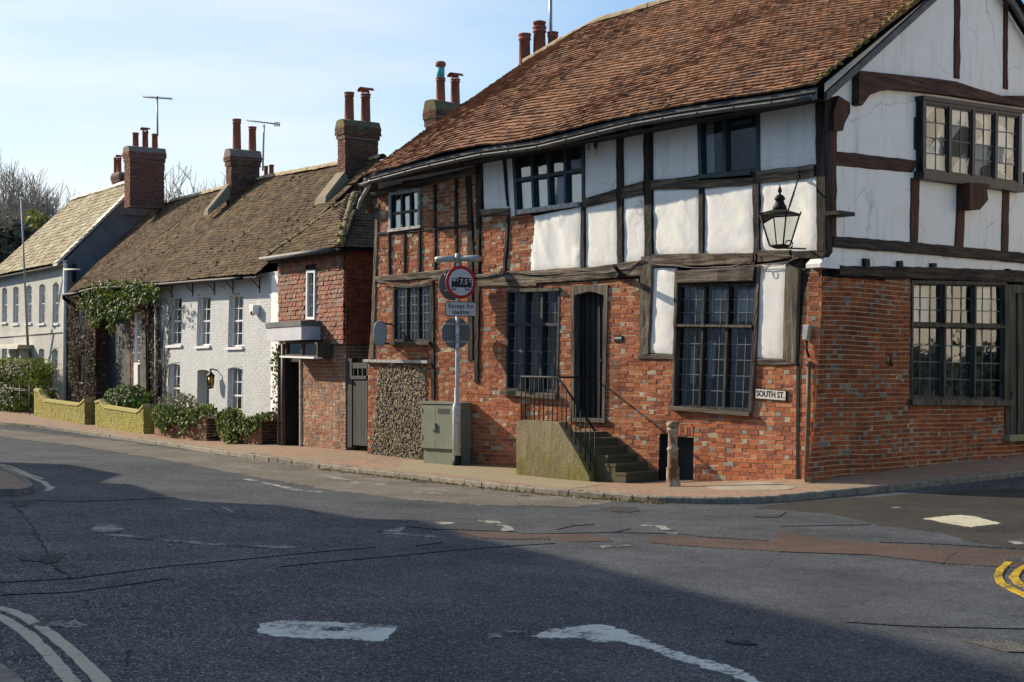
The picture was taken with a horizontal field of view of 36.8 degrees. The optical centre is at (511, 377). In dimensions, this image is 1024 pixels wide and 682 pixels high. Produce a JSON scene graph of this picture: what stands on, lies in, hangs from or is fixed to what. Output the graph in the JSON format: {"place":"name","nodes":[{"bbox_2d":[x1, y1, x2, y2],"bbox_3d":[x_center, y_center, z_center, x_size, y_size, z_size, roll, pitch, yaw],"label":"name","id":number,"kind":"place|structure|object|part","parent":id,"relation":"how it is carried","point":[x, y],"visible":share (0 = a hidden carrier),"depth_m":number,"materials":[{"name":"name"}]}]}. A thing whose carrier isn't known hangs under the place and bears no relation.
{"place":"outdoors","nodes":[
{"label":"outdoors","id":0,"kind":"place"},
{"bbox_2d":[0,469,26,488],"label":"pavement","id":1,"kind":"structure","parent":0,"point":[8,480],"depth_m":24.73,"materials":[{"name":"concrete"}]},
{"bbox_2d":[8,409,276,443],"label":"garden ground","id":2,"kind":"structure","parent":0,"point":[31,411],"depth_m":54.52,"materials":[{"name":"brown soil"}]},
{"bbox_2d":[0,377,33,412],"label":"shrub","id":3,"kind":"object","parent":2,"relation":"on","point":[5,404],"visible":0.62,"depth_m":54.85,"materials":[{"name":"green plant"}]},
{"bbox_2d":[0,356,56,393],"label":"hedge","id":4,"kind":"object","parent":2,"relation":"on","point":[38,372],"visible":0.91,"depth_m":53.98,"materials":[{"name":"green plant"}]},
{"bbox_2d":[30,386,56,399],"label":"shrub","id":5,"kind":"object","parent":2,"relation":"on","point":[51,394],"visible":0.24,"depth_m":53.01,"materials":[{"name":"green plant"}]},
{"bbox_2d":[0,127,168,409],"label":"white house","id":6,"kind":"structure","parent":2,"relation":"on","point":[70,243],"depth_m":54.80,"materials":[{"name":"paint"}]},
{"bbox_2d":[0,288,6,324],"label":"window","id":7,"kind":"structure","parent":6,"relation":"in","point":[5,290],"depth_m":59.93,"materials":[{"name":"white paint"}]},
{"bbox_2d":[11,287,18,325],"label":"window","id":8,"kind":"structure","parent":6,"relation":"in","point":[16,289],"depth_m":58.66,"materials":[{"name":"white paint"}]},
{"bbox_2d":[20,197,28,344],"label":"flagpole","id":9,"kind":"object","parent":6,"relation":"attached to","point":[26,311],"visible":1,"depth_m":54.70,"materials":[{"name":"metal"}]},
{"bbox_2d":[24,286,31,324],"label":"window","id":10,"kind":"structure","parent":6,"relation":"in","point":[29,288],"depth_m":57.15,"materials":[{"name":"white paint"}]},
{"bbox_2d":[37,284,45,325],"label":"window","id":11,"kind":"structure","parent":6,"relation":"in","point":[42,287],"depth_m":55.78,"materials":[{"name":"white paint"}]},
{"bbox_2d":[49,350,57,390],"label":"window","id":12,"kind":"structure","parent":6,"relation":"in","point":[55,387],"depth_m":54.49,"materials":[{"name":"white paint"}]},
{"bbox_2d":[50,284,58,325],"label":"window","id":13,"kind":"structure","parent":6,"relation":"in","point":[56,315],"depth_m":54.42,"materials":[{"name":"white paint"}]},
{"bbox_2d":[142,95,172,135],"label":"tv aerial","id":14,"kind":"object","parent":6,"relation":"attached to","point":[157,97],"visible":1,"depth_m":53.37,"materials":[{"name":"metal"}]},
{"bbox_2d":[62,286,161,407],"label":"house wall","id":15,"kind":"structure","parent":2,"relation":"on","point":[137,355],"depth_m":47.82,"materials":[{"name":"red brick"}]},
{"bbox_2d":[78,301,84,337],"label":"window","id":16,"kind":"structure","parent":15,"relation":"in","point":[81,309],"depth_m":52.04,"materials":[{"name":"white paint"}]},
{"bbox_2d":[76,278,159,336],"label":"ivy","id":17,"kind":"object","parent":15,"relation":"attached to","point":[101,300],"visible":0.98,"depth_m":47.53,"materials":[{"name":"green plant"}]},
{"bbox_2d":[66,296,173,403],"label":"creeper","id":18,"kind":"object","parent":15,"relation":"attached to","point":[88,388],"visible":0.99,"depth_m":50.95,"materials":[{"name":"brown plant"}]},
{"bbox_2d":[136,312,140,360],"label":"window","id":19,"kind":"structure","parent":15,"relation":"in","point":[138,323],"depth_m":47.50,"materials":[{"name":"white paint"}]},
{"bbox_2d":[103,382,151,408],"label":"shrub","id":20,"kind":"object","parent":2,"relation":"on","point":[137,398],"visible":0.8,"depth_m":45.81,"materials":[{"name":"green plant"}]},
{"bbox_2d":[158,390,197,410],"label":"shrub","id":21,"kind":"object","parent":2,"relation":"on","point":[183,398],"visible":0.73,"depth_m":42.49,"materials":[{"name":"green plant"}]},
{"bbox_2d":[0,425,1023,681],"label":"road","id":22,"kind":"structure","parent":0,"point":[798,617],"depth_m":12.79,"materials":[{"name":"grey asphalt"}]},
{"bbox_2d":[0,162,20,234],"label":"bare tree","id":23,"kind":"object","parent":22,"relation":"on","point":[2,206],"visible":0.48,"depth_m":87.04,"materials":[{"name":"brown plant"}]},
{"bbox_2d":[0,663,23,681],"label":"pavement kerb","id":24,"kind":"structure","parent":22,"relation":"on","point":[7,674],"depth_m":8.57,"materials":[{"name":"concrete"}]},
{"bbox_2d":[0,466,32,495],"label":"pavement kerb","id":25,"kind":"structure","parent":22,"relation":"on","point":[28,489],"depth_m":23.21,"materials":[{"name":"concrete"}]},
{"bbox_2d":[0,219,33,263],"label":"evergreen bush","id":26,"kind":"object","parent":22,"relation":"on","point":[10,243],"visible":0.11,"depth_m":77.03,"materials":[{"name":"green plant"}]},
{"bbox_2d":[0,194,45,239],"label":"bare tree","id":27,"kind":"object","parent":22,"relation":"on","point":[11,223],"visible":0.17,"depth_m":80.67,"materials":[{"name":"brown plant"}]},
{"bbox_2d":[0,464,54,490],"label":"corner line","id":28,"kind":"object","parent":22,"relation":"on","point":[44,483],"visible":0.88,"depth_m":27.06,"materials":[{"name":"beige paint"}]},
{"bbox_2d":[0,167,58,221],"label":"bare tree","id":29,"kind":"object","parent":22,"relation":"on","point":[32,190],"visible":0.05,"depth_m":98.31,"materials":[{"name":"brown plant"}]},
{"bbox_2d":[23,207,51,229],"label":"evergreen bush","id":30,"kind":"object","parent":22,"relation":"on","point":[32,217],"visible":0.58,"depth_m":70.27,"materials":[{"name":"green plant"}]},
{"bbox_2d":[0,147,79,235],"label":"bare tree","id":31,"kind":"object","parent":22,"relation":"on","point":[42,207],"visible":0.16,"depth_m":89.15,"materials":[{"name":"brown plant"}]},
{"bbox_2d":[0,606,111,681],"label":"double line","id":32,"kind":"object","parent":22,"relation":"on","point":[63,671],"visible":1,"depth_m":9.91,"materials":[{"name":"beige paint"}]},
{"bbox_2d":[33,388,94,424],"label":"garden wall","id":33,"kind":"structure","parent":22,"relation":"on","point":[81,412],"depth_m":49.52,"materials":[{"name":"stone"}]},
{"bbox_2d":[94,398,153,433],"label":"garden wall","id":34,"kind":"structure","parent":22,"relation":"on","point":[108,415],"depth_m":44.82,"materials":[{"name":"stone"}]},
{"bbox_2d":[164,186,192,200],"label":"bare tree","id":35,"kind":"object","parent":22,"relation":"on","point":[177,193],"visible":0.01,"depth_m":99.70,"materials":[{"name":"brown plant"}]},
{"bbox_2d":[164,162,225,200],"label":"bare tree","id":36,"kind":"object","parent":22,"relation":"on","point":[175,192],"visible":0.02,"depth_m":97.72,"materials":[{"name":"brown plant"}]},
{"bbox_2d":[67,87,386,417],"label":"white cottage","id":37,"kind":"structure","parent":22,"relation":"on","point":[200,253],"depth_m":43.38,"materials":[{"name":"paint"}]},
{"bbox_2d":[165,297,182,347],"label":"window","id":38,"kind":"structure","parent":37,"relation":"in","point":[177,302],"depth_m":44.96,"materials":[{"name":"white paint"}]},
{"bbox_2d":[172,362,179,406],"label":"window","id":39,"kind":"structure","parent":37,"relation":"in","point":[175,367],"depth_m":45.16,"materials":[{"name":"white paint"}]},
{"bbox_2d":[194,297,210,348],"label":"window","id":40,"kind":"structure","parent":37,"relation":"in","point":[205,309],"depth_m":43.26,"materials":[{"name":"white paint"}]},
{"bbox_2d":[206,368,217,388],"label":"wall lantern","id":41,"kind":"object","parent":37,"relation":"attached to","point":[210,375],"depth_m":41.93,"materials":[{"name":"black metal"}]},
{"bbox_2d":[225,295,243,349],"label":"window","id":42,"kind":"structure","parent":37,"relation":"in","point":[237,324],"depth_m":41.40,"materials":[{"name":"white paint"}]},
{"bbox_2d":[231,368,242,410],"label":"window","id":43,"kind":"structure","parent":37,"relation":"in","point":[236,391],"depth_m":41.51,"materials":[{"name":"white paint"}]},
{"bbox_2d":[249,304,259,315],"bbox_3d":[-6.662,-1.734,39.750,0.207,0.296,0.308,0,0,-33],"label":"alarm box","id":44,"kind":"object","parent":37,"relation":"attached to","point":[254,310],"visible":1,"depth_m":39.65,"materials":[{"name":"white paint"}]},
{"bbox_2d":[246,119,279,170],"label":"tv aerial","id":45,"kind":"object","parent":37,"relation":"attached to","point":[275,123],"visible":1,"depth_m":47.35,"materials":[{"name":"metal"}]},
{"bbox_2d":[0,429,622,506],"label":"worn lane","id":46,"kind":"structure","parent":22,"relation":"on","point":[301,475],"depth_m":27.27,"materials":[{"name":"grey asphalt"}]},
{"bbox_2d":[257,620,397,641],"bbox_3d":[-1.299,1.756,10.686,1.092,0.012,0.710,0,0,15],"label":"give way dash","id":47,"kind":"object","parent":22,"relation":"on","point":[331,630],"visible":1,"depth_m":10.65,"materials":[{"name":"white paint"}]},
{"bbox_2d":[86,479,677,548],"bbox_3d":[-3.569,1.774,20.693,5.898,0.061,11.933,0,0,-36],"label":"road marking","id":48,"kind":"object","parent":22,"relation":"on","point":[666,529],"visible":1,"depth_m":16.56,"materials":[{"name":"paint"}]},
{"bbox_2d":[9,481,757,645],"bbox_3d":[-1.357,1.771,17.766,7.996,0.056,16.506,0,0,-20],"label":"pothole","id":49,"kind":"object","parent":22,"relation":"on","point":[53,557],"visible":1,"depth_m":20.41,"materials":[{"name":"grey asphalt"}]},
{"bbox_2d":[4,500,952,639],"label":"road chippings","id":50,"kind":"object","parent":22,"relation":"on","point":[227,626],"visible":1,"depth_m":11.95,"materials":[{"name":"grey gravel"}]},
{"bbox_2d":[320,468,665,503],"bbox_3d":[-0.946,1.776,25.618,0.731,0.121,9.884,0,0,-36],"label":"gutter grit","id":51,"kind":"object","parent":22,"relation":"on","point":[579,496],"visible":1,"depth_m":23.93,"materials":[{"name":"grey gravel"}]},
{"bbox_2d":[0,421,1023,503],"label":"kerb","id":52,"kind":"structure","parent":22,"relation":"on","point":[868,489],"depth_m":23.99,"materials":[{"name":"concrete"}]},
{"bbox_2d":[0,482,1023,665],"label":"crack","id":53,"kind":"object","parent":22,"relation":"on","point":[128,652],"visible":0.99,"depth_m":15.32,"materials":[{"name":"black asphalt"}]},
{"bbox_2d":[24,474,1023,649],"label":"faded dashes","id":54,"kind":"object","parent":22,"relation":"on","point":[107,528],"visible":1,"depth_m":17.41,"materials":[{"name":"paint"}]},
{"bbox_2d":[530,624,760,681],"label":"edge line","id":55,"kind":"object","parent":22,"relation":"on","point":[599,633],"visible":1,"depth_m":10.25,"materials":[{"name":"white paint"}]},
{"bbox_2d":[450,531,1023,567],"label":"reddish patch","id":56,"kind":"object","parent":22,"relation":"on","point":[787,541],"visible":1,"depth_m":15.96,"materials":[{"name":"brown asphalt"}]},
{"bbox_2d":[1001,556,1023,561],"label":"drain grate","id":57,"kind":"object","parent":56,"relation":"on","point":[1014,558],"visible":1,"depth_m":14.78,"materials":[{"name":"metal"}]},
{"bbox_2d":[755,489,1023,548],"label":"smooth patch","id":58,"kind":"object","parent":22,"relation":"on","point":[1004,508],"visible":1,"depth_m":20.46,"materials":[{"name":"grey asphalt"}]},
{"bbox_2d":[924,515,1000,526],"bbox_3d":[5.500,1.760,18.860,0.737,0.021,1.649,0,0,0],"label":"junction dash","id":59,"kind":"object","parent":58,"relation":"on","point":[968,521],"visible":1,"depth_m":18.85,"materials":[{"name":"beige paint"}]},
{"bbox_2d":[994,561,1023,596],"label":"yellow line","id":60,"kind":"object","parent":22,"relation":"on","point":[1014,575],"visible":1,"depth_m":13.40,"materials":[{"name":"paint"}]},
{"bbox_2d":[0,411,1023,496],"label":"pavement","id":61,"kind":"structure","parent":0,"point":[365,459],"depth_m":25.67,"materials":[{"name":"brick"}]},
{"bbox_2d":[0,382,37,414],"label":"railing","id":62,"kind":"object","parent":61,"relation":"on","point":[20,389],"visible":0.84,"depth_m":54.05,"materials":[{"name":"grey metal"}]},
{"bbox_2d":[154,412,217,440],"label":"garden wall","id":63,"kind":"structure","parent":61,"relation":"on","point":[207,432],"depth_m":40.05,"materials":[{"name":"red brick"}]},
{"bbox_2d":[150,402,217,436],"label":"ivy","id":64,"kind":"object","parent":63,"relation":"attached to","point":[165,421],"visible":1,"depth_m":40.49,"materials":[{"name":"green plant"}]},
{"bbox_2d":[221,412,276,444],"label":"garden wall","id":65,"kind":"structure","parent":61,"relation":"on","point":[265,432],"depth_m":36.90,"materials":[{"name":"red brick"}]},
{"bbox_2d":[215,407,272,443],"bbox_3d":[-6.561,1.252,37.633,0.732,1.120,4.701,0,0,-33],"label":"ivy","id":66,"kind":"object","parent":65,"relation":"attached to","point":[235,420],"visible":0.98,"depth_m":37.48,"materials":[{"name":"green plant"}]},
{"bbox_2d":[259,191,377,449],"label":"tile hung house","id":67,"kind":"structure","parent":61,"relation":"on","point":[319,331],"depth_m":33.99,"materials":[{"name":"red brick"}]},
{"bbox_2d":[269,344,278,420],"bbox_3d":[-5.492,0.131,35.886,0.208,1.814,0.700,0,0,-26],"label":"ivy","id":68,"kind":"object","parent":67,"relation":"attached to","point":[275,353],"visible":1,"depth_m":35.92,"materials":[{"name":"green plant"}]},
{"bbox_2d":[295,362,298,444],"bbox_3d":[-4.789,0.621,35.410,0.095,1.942,0.670,0,0,-33],"label":"door","id":69,"kind":"structure","parent":67,"relation":"in","point":[296,363],"depth_m":35.60,"materials":[{"name":"black wood"}]},
{"bbox_2d":[280,341,332,358],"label":"window","id":70,"kind":"structure","parent":67,"relation":"in","point":[321,350],"depth_m":34.07,"materials":[{"name":"grey wood"}]},
{"bbox_2d":[306,270,316,319],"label":"window","id":71,"kind":"structure","parent":67,"relation":"in","point":[308,272],"depth_m":34.33,"materials":[{"name":"white paint"}]},
{"bbox_2d":[347,358,367,446],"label":"alley gate","id":72,"kind":"structure","parent":67,"relation":"attached to","point":[357,408],"depth_m":32.77,"materials":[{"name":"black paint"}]},
{"bbox_2d":[398,460,599,487],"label":"pavement","id":73,"kind":"structure","parent":61,"relation":"on","point":[489,472],"depth_m":27.43,"materials":[{"name":"beige concrete"}]},
{"bbox_2d":[419,401,472,464],"bbox_3d":[-1.280,1.119,29.753,0.520,1.312,1.006,0,0,-43],"label":"street cabinet","id":74,"kind":"object","parent":73,"relation":"on","point":[437,431],"visible":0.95,"depth_m":29.54,"materials":[{"name":"metal"}]},
{"bbox_3d":[-1.613,0.951,29.790,0.014,0.836,0.409,0,0,-43],"label":"door","id":75,"kind":"part","parent":74,"relation":"part of","materials":[{"name":"metal"}]},
{"bbox_3d":[-1.295,0.951,29.452,0.014,0.836,0.504,0,0,-43],"label":"door","id":76,"kind":"part","parent":74,"relation":"part of","materials":[{"name":"metal"}]},
{"bbox_2d":[435,253,480,465],"bbox_3d":[-1.027,-0.238,29.268,0.889,4.230,0.468,0,0,0],"label":"sign post","id":77,"kind":"object","parent":73,"relation":"on","point":[457,282],"visible":0.97,"depth_m":29.20,"materials":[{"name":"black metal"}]},
{"bbox_2d":[516,375,657,482],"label":"front steps","id":78,"kind":"structure","parent":61,"relation":"on","point":[557,449],"depth_m":26.50,"materials":[{"name":"beige stone"}]},
{"bbox_2d":[665,421,680,486],"bbox_3d":[2.527,1.253,24.224,0.250,1.126,0.244,0,0,0],"label":"bollard","id":79,"kind":"object","parent":61,"relation":"on","point":[672,473],"visible":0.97,"depth_m":24.15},
{"bbox_2d":[345,0,1023,482],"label":"timber house","id":80,"kind":"structure","parent":61,"relation":"on","point":[897,126],"depth_m":26.37,"materials":[{"name":"red brick"}]},
{"bbox_2d":[373,321,391,346],"bbox_3d":[-2.609,-0.883,31.240,0.441,0.524,0.258,0,0,-22],"label":"oval sign","id":81,"kind":"object","parent":80,"relation":"attached to","point":[380,333],"visible":1,"depth_m":31.12,"materials":[{"name":"black metal"}]},
{"bbox_2d":[387,188,421,231],"bbox_3d":[-2.078,-3.361,31.162,0.310,0.813,1.050,0,0,-43],"label":"window","id":82,"kind":"structure","parent":80,"relation":"in","point":[401,220],"depth_m":31.18,"materials":[{"name":"black paint"}]},
{"bbox_2d":[387,283,430,344],"bbox_3d":[-1.977,-1.252,31.033,0.340,1.214,1.317,0,0,-43],"label":"window","id":83,"kind":"structure","parent":80,"relation":"in","point":[411,304],"depth_m":30.99,"materials":[{"name":"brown wood"}]},
{"bbox_2d":[422,61,462,127],"bbox_3d":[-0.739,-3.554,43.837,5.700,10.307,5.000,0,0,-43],"label":"chimney","id":84,"kind":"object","parent":80,"relation":"on","point":[438,108],"depth_m":42.41,"materials":[{"name":"brick"}]},
{"bbox_2d":[500,291,560,398],"bbox_3d":[0.437,-0.636,28.482,0.380,2.074,1.547,0,0,-43],"label":"window","id":85,"kind":"structure","parent":80,"relation":"in","point":[532,318],"depth_m":28.57,"materials":[{"name":"black paint"}]},
{"bbox_2d":[512,139,584,215],"bbox_3d":[0.715,-3.652,28.179,0.330,1.292,1.899,0,0,-43],"label":"window","id":86,"kind":"structure","parent":80,"relation":"in","point":[538,197],"depth_m":28.11,"materials":[{"name":"black glass"}]},
{"bbox_2d":[549,0,551,30],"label":"tv aerial","id":87,"kind":"object","parent":80,"relation":"attached to","point":[550,15],"visible":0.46,"depth_m":37.46,"materials":[{"name":"metal"}]},
{"bbox_2d":[377,251,797,285],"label":"timber beam","id":88,"kind":"structure","parent":80,"relation":"attached to","point":[539,273],"depth_m":26.89,"materials":[{"name":"brown wood"}]},
{"bbox_2d":[586,136,597,155],"bbox_3d":[1.412,-4.084,27.211,0.102,0.350,0.239,0,0,-43],"label":"alarm box","id":89,"kind":"object","parent":80,"relation":"attached to","point":[591,149],"visible":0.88,"depth_m":27.17,"materials":[{"name":"white plastic"}]},
{"bbox_2d":[580,292,603,417],"bbox_3d":[1.473,-0.379,27.419,0.168,2.329,0.801,0,0,-43],"label":"door","id":90,"kind":"structure","parent":80,"relation":"in","point":[591,304],"depth_m":27.49,"materials":[{"name":"black wood"}]},
{"bbox_2d":[612,264,623,278],"bbox_3d":[1.841,-1.821,26.530,0.179,0.222,0.638,0,0,8],"label":"flag bracket","id":91,"kind":"object","parent":80,"relation":"attached to","point":[619,272],"visible":1,"depth_m":26.40,"materials":[{"name":"black metal"}]},
{"bbox_2d":[614,336,623,341],"bbox_3d":[1.853,-0.669,26.821,0.034,0.110,0.220,0,0,-43],"label":"plaque","id":92,"kind":"object","parent":80,"relation":"attached to","point":[618,338],"visible":1,"depth_m":26.80,"materials":[{"name":"white metal"}]},
{"bbox_2d":[668,282,755,415],"bbox_3d":[3.387,-0.494,25.348,0.380,2.235,1.852,0,0,-43],"label":"window","id":93,"kind":"structure","parent":80,"relation":"in","point":[714,365],"depth_m":25.45,"materials":[{"name":"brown wood"}]},
{"bbox_2d":[695,108,760,179],"bbox_3d":[3.580,-3.814,25.128,0.340,1.150,1.307,0,0,-43],"label":"window","id":94,"kind":"structure","parent":80,"relation":"in","point":[705,132],"depth_m":25.28,"materials":[{"name":"black glass"}]},
{"bbox_2d":[755,388,786,400],"bbox_3d":[4.101,0.274,24.418,0.033,0.198,0.615,0,0,-43],"label":"street sign","id":95,"kind":"object","parent":80,"relation":"attached to","point":[771,394],"visible":1,"depth_m":24.41,"materials":[{"name":"white metal"}]},
{"bbox_2d":[758,171,805,249],"bbox_3d":[4.211,-2.580,23.626,0.494,1.253,0.952,0,0,37],"label":"wall lantern","id":96,"kind":"object","parent":80,"relation":"attached to","point":[780,209],"depth_m":23.43,"materials":[{"name":"black metal"}]},
{"bbox_2d":[802,325,811,357],"bbox_3d":[4.568,-0.557,23.859,0.100,0.516,0.133,0,0,-43],"label":"meter box","id":97,"kind":"object","parent":80,"relation":"attached to","point":[806,333],"visible":1,"depth_m":23.84,"materials":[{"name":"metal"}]},
{"bbox_2d":[823,210,854,217],"bbox_3d":[5.029,-2.511,23.713,0.420,0.060,0.300,0,0,-43],"label":"wall bracket","id":98,"kind":"object","parent":80,"relation":"attached to","point":[838,213],"depth_m":23.62,"materials":[{"name":"black metal"}]},
{"bbox_2d":[819,275,906,287],"bbox_3d":[5.567,-1.483,24.378,2.421,0.252,0.016,0,0,-43],"label":"cable","id":99,"kind":"object","parent":80,"relation":"attached to","point":[861,277],"visible":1,"depth_m":24.31,"materials":[{"name":"black metal"}]},
{"bbox_2d":[908,280,1013,405],"bbox_3d":[7.607,-0.615,26.537,3.295,2.252,0.460,0,0,-43],"label":"window","id":100,"kind":"structure","parent":80,"relation":"in","point":[958,329],"depth_m":26.76,"materials":[{"name":"grey wood"}]},
{"bbox_2d":[914,100,1021,184],"bbox_3d":[7.916,-4.053,26.567,3.389,1.512,0.140,0,0,-43],"label":"window","id":101,"kind":"structure","parent":80,"relation":"in","point":[970,132],"depth_m":26.50,"materials":[{"name":"black glass"}]},
{"bbox_2d":[1009,293,1023,434],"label":"door","id":102,"kind":"structure","parent":80,"relation":"in","point":[1016,412],"depth_m":27.88,"materials":[{"name":"grey wood"}]},
{"bbox_2d":[708,481,796,490],"bbox_3d":[3.582,1.663,23.374,1.076,0.073,1.618,0,0,-17],"label":"slab patch","id":103,"kind":"object","parent":61,"relation":"on","point":[756,485],"visible":1,"depth_m":23.30,"materials":[{"name":"beige concrete"}]},
{"bbox_2d":[0,0,1023,216],"label":"sky","id":104,"kind":"structure","parent":0,"point":[75,75],"materials":[{"name":"blue"}]},
{"bbox_2d":[960,639,1023,652],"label":"road patch","id":105,"kind":"object","parent":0,"point":[1006,645],"visible":1,"depth_m":10.07,"materials":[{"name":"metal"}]}
]}

